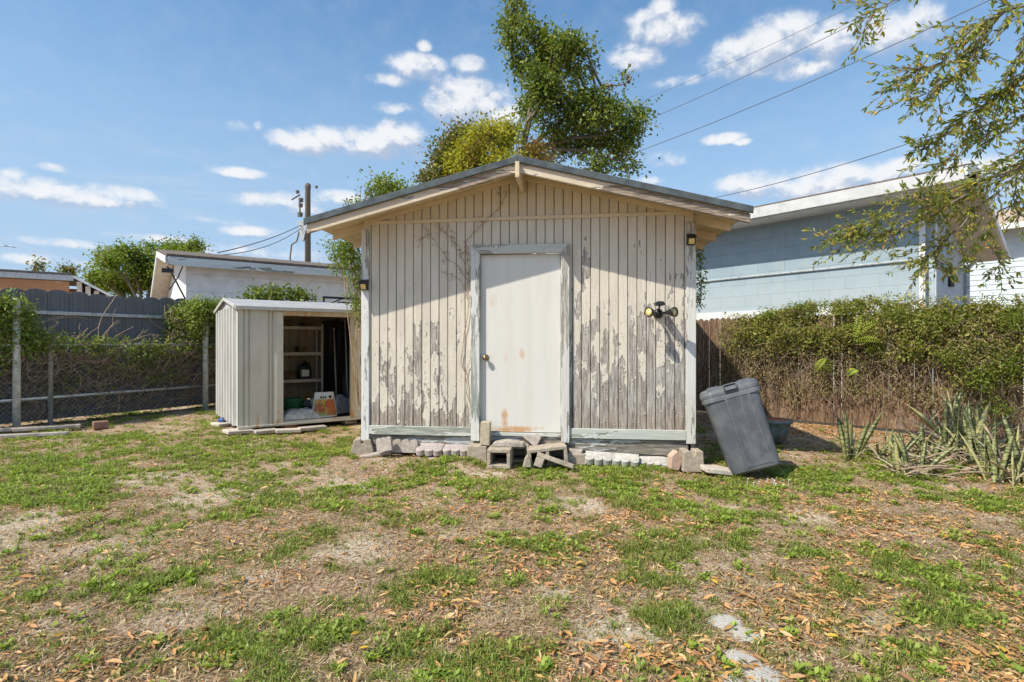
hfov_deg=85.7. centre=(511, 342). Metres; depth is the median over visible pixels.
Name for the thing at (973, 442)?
sword plant
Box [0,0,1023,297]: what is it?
sky
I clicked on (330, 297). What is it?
pipe rack
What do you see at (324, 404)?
soil bag
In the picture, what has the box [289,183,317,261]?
utility pole
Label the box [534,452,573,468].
concrete block
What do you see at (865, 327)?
fern sprig
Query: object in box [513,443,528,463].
concrete block
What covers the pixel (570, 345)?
garden shed
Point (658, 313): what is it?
flood light
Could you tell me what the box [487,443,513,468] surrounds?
concrete block
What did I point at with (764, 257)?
blue block house
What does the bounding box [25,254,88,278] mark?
distant tree
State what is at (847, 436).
sword plant
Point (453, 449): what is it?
edging stone
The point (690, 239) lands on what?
solar light
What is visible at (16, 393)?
fence post
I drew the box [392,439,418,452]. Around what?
edging stone
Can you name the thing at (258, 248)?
power line
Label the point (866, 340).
fern sprig
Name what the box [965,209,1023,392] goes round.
lap sided house
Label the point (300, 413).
tarp
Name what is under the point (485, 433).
concrete block
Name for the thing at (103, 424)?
brick
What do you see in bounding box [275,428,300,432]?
paver
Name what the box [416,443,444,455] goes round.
edging stone
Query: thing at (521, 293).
door
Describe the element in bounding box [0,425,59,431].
edging board
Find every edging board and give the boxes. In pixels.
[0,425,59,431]
[0,431,68,438]
[13,424,80,431]
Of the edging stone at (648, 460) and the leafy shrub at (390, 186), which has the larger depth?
the leafy shrub at (390, 186)
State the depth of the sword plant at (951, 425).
6.63 m
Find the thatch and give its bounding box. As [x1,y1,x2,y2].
[0,404,1023,681]
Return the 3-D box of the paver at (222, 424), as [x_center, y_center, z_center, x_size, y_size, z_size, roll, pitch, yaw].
[-4.620,1.300,8.889,0.300,0.050,0.340,0,0,38]
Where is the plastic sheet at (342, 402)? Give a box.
[334,394,349,413]
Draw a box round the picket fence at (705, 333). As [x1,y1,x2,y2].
[696,308,1023,439]
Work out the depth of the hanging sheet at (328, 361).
10.62 m
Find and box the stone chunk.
[523,454,530,467]
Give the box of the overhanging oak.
[802,0,1023,308]
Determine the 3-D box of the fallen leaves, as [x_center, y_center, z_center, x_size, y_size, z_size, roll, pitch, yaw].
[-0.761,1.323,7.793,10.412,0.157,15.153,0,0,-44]
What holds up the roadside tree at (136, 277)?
on the ground at (736, 654)
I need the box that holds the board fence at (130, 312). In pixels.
[0,288,215,423]
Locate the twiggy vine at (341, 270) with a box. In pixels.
[316,234,357,329]
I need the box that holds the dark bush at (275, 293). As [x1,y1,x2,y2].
[236,278,322,301]
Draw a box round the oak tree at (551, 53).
[489,0,663,178]
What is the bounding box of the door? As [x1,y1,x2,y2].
[481,254,560,432]
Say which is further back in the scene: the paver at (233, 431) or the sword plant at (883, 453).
the paver at (233, 431)
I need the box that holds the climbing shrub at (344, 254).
[326,238,360,409]
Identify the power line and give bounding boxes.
[217,225,300,252]
[221,228,300,254]
[534,4,854,138]
[589,0,989,168]
[648,0,899,119]
[714,103,1021,197]
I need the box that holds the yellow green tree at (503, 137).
[433,106,537,176]
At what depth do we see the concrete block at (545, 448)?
5.94 m
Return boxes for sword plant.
[820,407,890,457]
[856,421,983,464]
[857,425,923,460]
[862,430,960,477]
[872,401,1023,466]
[880,385,1023,459]
[942,410,1023,486]
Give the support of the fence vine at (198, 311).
attached to the chain link fence at (50, 397)
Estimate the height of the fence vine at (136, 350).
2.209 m
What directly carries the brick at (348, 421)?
on the ground at (736, 654)
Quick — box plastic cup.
[218,417,225,421]
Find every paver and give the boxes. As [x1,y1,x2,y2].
[210,421,231,426]
[222,428,252,434]
[253,428,275,434]
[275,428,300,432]
[298,425,326,430]
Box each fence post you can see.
[12,298,20,426]
[203,316,207,408]
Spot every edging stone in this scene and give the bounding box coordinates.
[376,437,392,451]
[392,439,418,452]
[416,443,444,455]
[442,444,467,455]
[585,451,638,467]
[639,455,668,468]
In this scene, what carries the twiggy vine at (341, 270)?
hanging from the garden shed at (570, 345)
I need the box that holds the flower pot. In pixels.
[767,417,792,441]
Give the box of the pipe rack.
[323,296,359,303]
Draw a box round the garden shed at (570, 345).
[303,155,753,458]
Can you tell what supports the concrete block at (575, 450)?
on the concrete block at (575, 458)
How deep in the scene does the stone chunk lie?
5.83 m
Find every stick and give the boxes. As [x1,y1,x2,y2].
[917,413,937,435]
[958,465,983,471]
[984,426,1008,476]
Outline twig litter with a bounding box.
[897,442,1023,478]
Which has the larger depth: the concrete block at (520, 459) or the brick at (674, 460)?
the concrete block at (520, 459)
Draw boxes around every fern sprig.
[815,358,825,371]
[848,368,857,375]
[851,321,879,337]
[853,315,861,338]
[857,336,878,342]
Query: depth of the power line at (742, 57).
21.60 m
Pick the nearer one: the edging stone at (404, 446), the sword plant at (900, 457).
the sword plant at (900, 457)
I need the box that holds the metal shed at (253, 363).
[214,298,360,428]
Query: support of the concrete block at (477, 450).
on the ground at (736, 654)
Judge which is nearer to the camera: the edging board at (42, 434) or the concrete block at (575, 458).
the concrete block at (575, 458)
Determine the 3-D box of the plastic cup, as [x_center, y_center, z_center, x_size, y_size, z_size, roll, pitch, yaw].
[-4.665,1.251,8.889,0.112,0.117,0.110,0,0,0]
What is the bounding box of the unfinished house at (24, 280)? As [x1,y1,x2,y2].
[0,269,111,296]
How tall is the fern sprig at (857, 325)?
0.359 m
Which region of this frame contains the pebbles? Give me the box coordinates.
[1,456,996,678]
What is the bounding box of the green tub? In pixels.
[283,397,307,411]
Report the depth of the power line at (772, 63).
17.04 m
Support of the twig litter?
on the ground at (736, 654)
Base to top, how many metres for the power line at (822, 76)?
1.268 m
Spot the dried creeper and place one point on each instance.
(465, 276)
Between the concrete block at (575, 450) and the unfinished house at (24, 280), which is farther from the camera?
the unfinished house at (24, 280)
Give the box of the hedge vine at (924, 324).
[696,291,1023,434]
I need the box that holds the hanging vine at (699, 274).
[696,249,708,311]
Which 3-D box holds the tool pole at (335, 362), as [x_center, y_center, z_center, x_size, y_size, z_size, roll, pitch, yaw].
[-3.305,0.465,10.315,0.036,1.504,0.289,0,0,-28]
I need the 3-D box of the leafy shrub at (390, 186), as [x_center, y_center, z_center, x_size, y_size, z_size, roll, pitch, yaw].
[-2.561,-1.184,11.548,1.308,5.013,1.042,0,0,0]
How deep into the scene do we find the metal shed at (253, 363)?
8.43 m
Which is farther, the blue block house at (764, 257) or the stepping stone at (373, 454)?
the blue block house at (764, 257)
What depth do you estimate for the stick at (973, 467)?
5.64 m
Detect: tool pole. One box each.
[333,328,336,394]
[344,320,347,397]
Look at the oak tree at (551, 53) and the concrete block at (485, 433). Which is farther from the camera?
the oak tree at (551, 53)
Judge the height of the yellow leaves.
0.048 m
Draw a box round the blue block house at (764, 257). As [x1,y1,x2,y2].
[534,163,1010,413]
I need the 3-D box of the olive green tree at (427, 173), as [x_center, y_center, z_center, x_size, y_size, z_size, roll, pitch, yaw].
[-1.603,-2.234,13.800,2.467,7.120,1.791,0,0,35]
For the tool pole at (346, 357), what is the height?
1.654 m
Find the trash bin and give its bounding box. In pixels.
[700,378,779,474]
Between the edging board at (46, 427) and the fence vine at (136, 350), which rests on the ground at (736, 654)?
the edging board at (46, 427)
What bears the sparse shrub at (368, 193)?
on the ground at (736, 654)
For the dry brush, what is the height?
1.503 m
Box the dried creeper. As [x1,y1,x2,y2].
[418,186,509,442]
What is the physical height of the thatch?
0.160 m
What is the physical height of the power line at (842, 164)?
0.339 m
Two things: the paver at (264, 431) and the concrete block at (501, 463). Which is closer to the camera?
the concrete block at (501, 463)
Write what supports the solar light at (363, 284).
attached to the garden shed at (570, 345)
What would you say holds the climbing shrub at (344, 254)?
attached to the garden shed at (570, 345)
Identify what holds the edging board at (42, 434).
on the ground at (736, 654)
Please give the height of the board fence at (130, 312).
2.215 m
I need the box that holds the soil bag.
[312,392,336,416]
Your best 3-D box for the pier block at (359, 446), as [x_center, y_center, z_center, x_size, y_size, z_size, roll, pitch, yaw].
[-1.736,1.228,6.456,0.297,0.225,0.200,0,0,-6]
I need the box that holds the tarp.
[283,407,322,420]
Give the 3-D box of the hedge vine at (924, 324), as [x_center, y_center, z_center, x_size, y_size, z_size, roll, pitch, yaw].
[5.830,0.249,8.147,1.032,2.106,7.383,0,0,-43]
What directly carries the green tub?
on the metal shed at (253, 363)
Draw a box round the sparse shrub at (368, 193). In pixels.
[334,174,388,296]
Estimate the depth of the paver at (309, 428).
8.39 m
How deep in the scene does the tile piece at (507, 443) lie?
5.97 m
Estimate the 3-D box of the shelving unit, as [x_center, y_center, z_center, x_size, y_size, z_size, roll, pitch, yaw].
[-4.111,0.435,9.987,1.255,1.560,0.390,0,0,-36]
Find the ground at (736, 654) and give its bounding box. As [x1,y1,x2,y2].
[0,392,1023,681]
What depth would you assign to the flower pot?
7.21 m
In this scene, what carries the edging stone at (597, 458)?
on the ground at (736, 654)
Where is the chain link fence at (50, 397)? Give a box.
[0,343,215,424]
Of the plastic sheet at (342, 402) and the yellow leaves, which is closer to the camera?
the yellow leaves
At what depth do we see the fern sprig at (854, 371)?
8.14 m
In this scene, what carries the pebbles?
on the ground at (736, 654)
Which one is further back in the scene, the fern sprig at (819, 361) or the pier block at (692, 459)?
the fern sprig at (819, 361)
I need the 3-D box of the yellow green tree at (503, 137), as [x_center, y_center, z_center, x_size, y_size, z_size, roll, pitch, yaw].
[-0.586,-2.253,13.185,2.641,7.160,2.168,0,0,0]
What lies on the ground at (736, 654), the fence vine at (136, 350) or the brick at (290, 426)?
the brick at (290, 426)
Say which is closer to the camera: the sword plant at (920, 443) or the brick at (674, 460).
the brick at (674, 460)
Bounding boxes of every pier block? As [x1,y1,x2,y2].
[351,437,374,454]
[679,448,703,471]
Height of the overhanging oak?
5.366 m
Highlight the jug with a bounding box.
[297,360,311,378]
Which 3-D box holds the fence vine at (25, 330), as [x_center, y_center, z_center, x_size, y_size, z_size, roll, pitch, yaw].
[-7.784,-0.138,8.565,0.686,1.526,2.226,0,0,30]
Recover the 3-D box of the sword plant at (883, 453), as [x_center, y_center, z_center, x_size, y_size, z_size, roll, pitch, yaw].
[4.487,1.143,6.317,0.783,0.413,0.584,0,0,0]
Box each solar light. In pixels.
[358,279,368,289]
[686,234,696,244]
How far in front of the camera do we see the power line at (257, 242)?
25.73 m
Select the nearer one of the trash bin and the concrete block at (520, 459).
the trash bin
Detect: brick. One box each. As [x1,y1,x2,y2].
[92,420,108,429]
[280,424,297,427]
[341,420,356,423]
[667,450,681,469]
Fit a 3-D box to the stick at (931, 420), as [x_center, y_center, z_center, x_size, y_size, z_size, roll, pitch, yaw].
[5.169,1.112,6.963,0.463,0.438,0.034,0,0,-6]
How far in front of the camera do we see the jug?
10.09 m
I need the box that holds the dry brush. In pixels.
[0,342,215,426]
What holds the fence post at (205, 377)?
on the ground at (736, 654)
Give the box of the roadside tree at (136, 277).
[75,231,214,299]
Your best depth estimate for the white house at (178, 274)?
14.42 m
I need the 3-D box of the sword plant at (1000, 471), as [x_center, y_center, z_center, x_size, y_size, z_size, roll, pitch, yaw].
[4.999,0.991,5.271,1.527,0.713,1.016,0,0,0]
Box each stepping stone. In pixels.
[360,450,391,457]
[700,464,732,475]
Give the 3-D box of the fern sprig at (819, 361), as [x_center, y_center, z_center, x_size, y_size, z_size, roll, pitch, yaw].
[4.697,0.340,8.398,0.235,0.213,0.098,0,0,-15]
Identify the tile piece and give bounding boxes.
[492,439,524,446]
[523,435,540,445]
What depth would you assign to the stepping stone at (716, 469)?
5.54 m
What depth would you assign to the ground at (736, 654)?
3.52 m
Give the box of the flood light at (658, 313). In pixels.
[644,301,677,318]
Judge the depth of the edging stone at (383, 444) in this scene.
6.18 m
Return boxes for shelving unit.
[283,324,322,405]
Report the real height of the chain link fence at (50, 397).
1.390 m
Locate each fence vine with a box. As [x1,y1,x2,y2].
[0,288,91,381]
[0,295,215,425]
[143,292,232,403]
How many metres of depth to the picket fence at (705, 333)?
8.76 m
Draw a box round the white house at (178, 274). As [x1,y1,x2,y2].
[150,249,360,302]
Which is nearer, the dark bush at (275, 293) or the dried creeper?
the dried creeper
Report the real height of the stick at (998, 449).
0.508 m
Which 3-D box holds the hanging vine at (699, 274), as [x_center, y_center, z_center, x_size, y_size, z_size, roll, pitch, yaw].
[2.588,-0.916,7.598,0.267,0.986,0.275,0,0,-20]
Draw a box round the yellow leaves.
[54,474,1012,668]
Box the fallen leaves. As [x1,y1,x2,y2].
[0,404,1023,681]
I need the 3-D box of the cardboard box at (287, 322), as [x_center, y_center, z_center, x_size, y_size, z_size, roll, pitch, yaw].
[-4.134,-0.360,9.989,0.240,0.120,0.182,0,0,-41]
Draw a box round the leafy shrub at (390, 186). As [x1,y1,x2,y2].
[358,162,420,197]
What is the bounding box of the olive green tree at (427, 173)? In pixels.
[407,110,488,185]
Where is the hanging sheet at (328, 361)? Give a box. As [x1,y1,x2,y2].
[322,320,349,398]
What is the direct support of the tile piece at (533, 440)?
on the concrete block at (545, 448)
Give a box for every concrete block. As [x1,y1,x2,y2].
[467,442,488,461]
[480,421,490,445]
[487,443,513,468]
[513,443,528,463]
[526,442,567,467]
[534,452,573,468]
[568,452,585,464]
[569,448,582,453]

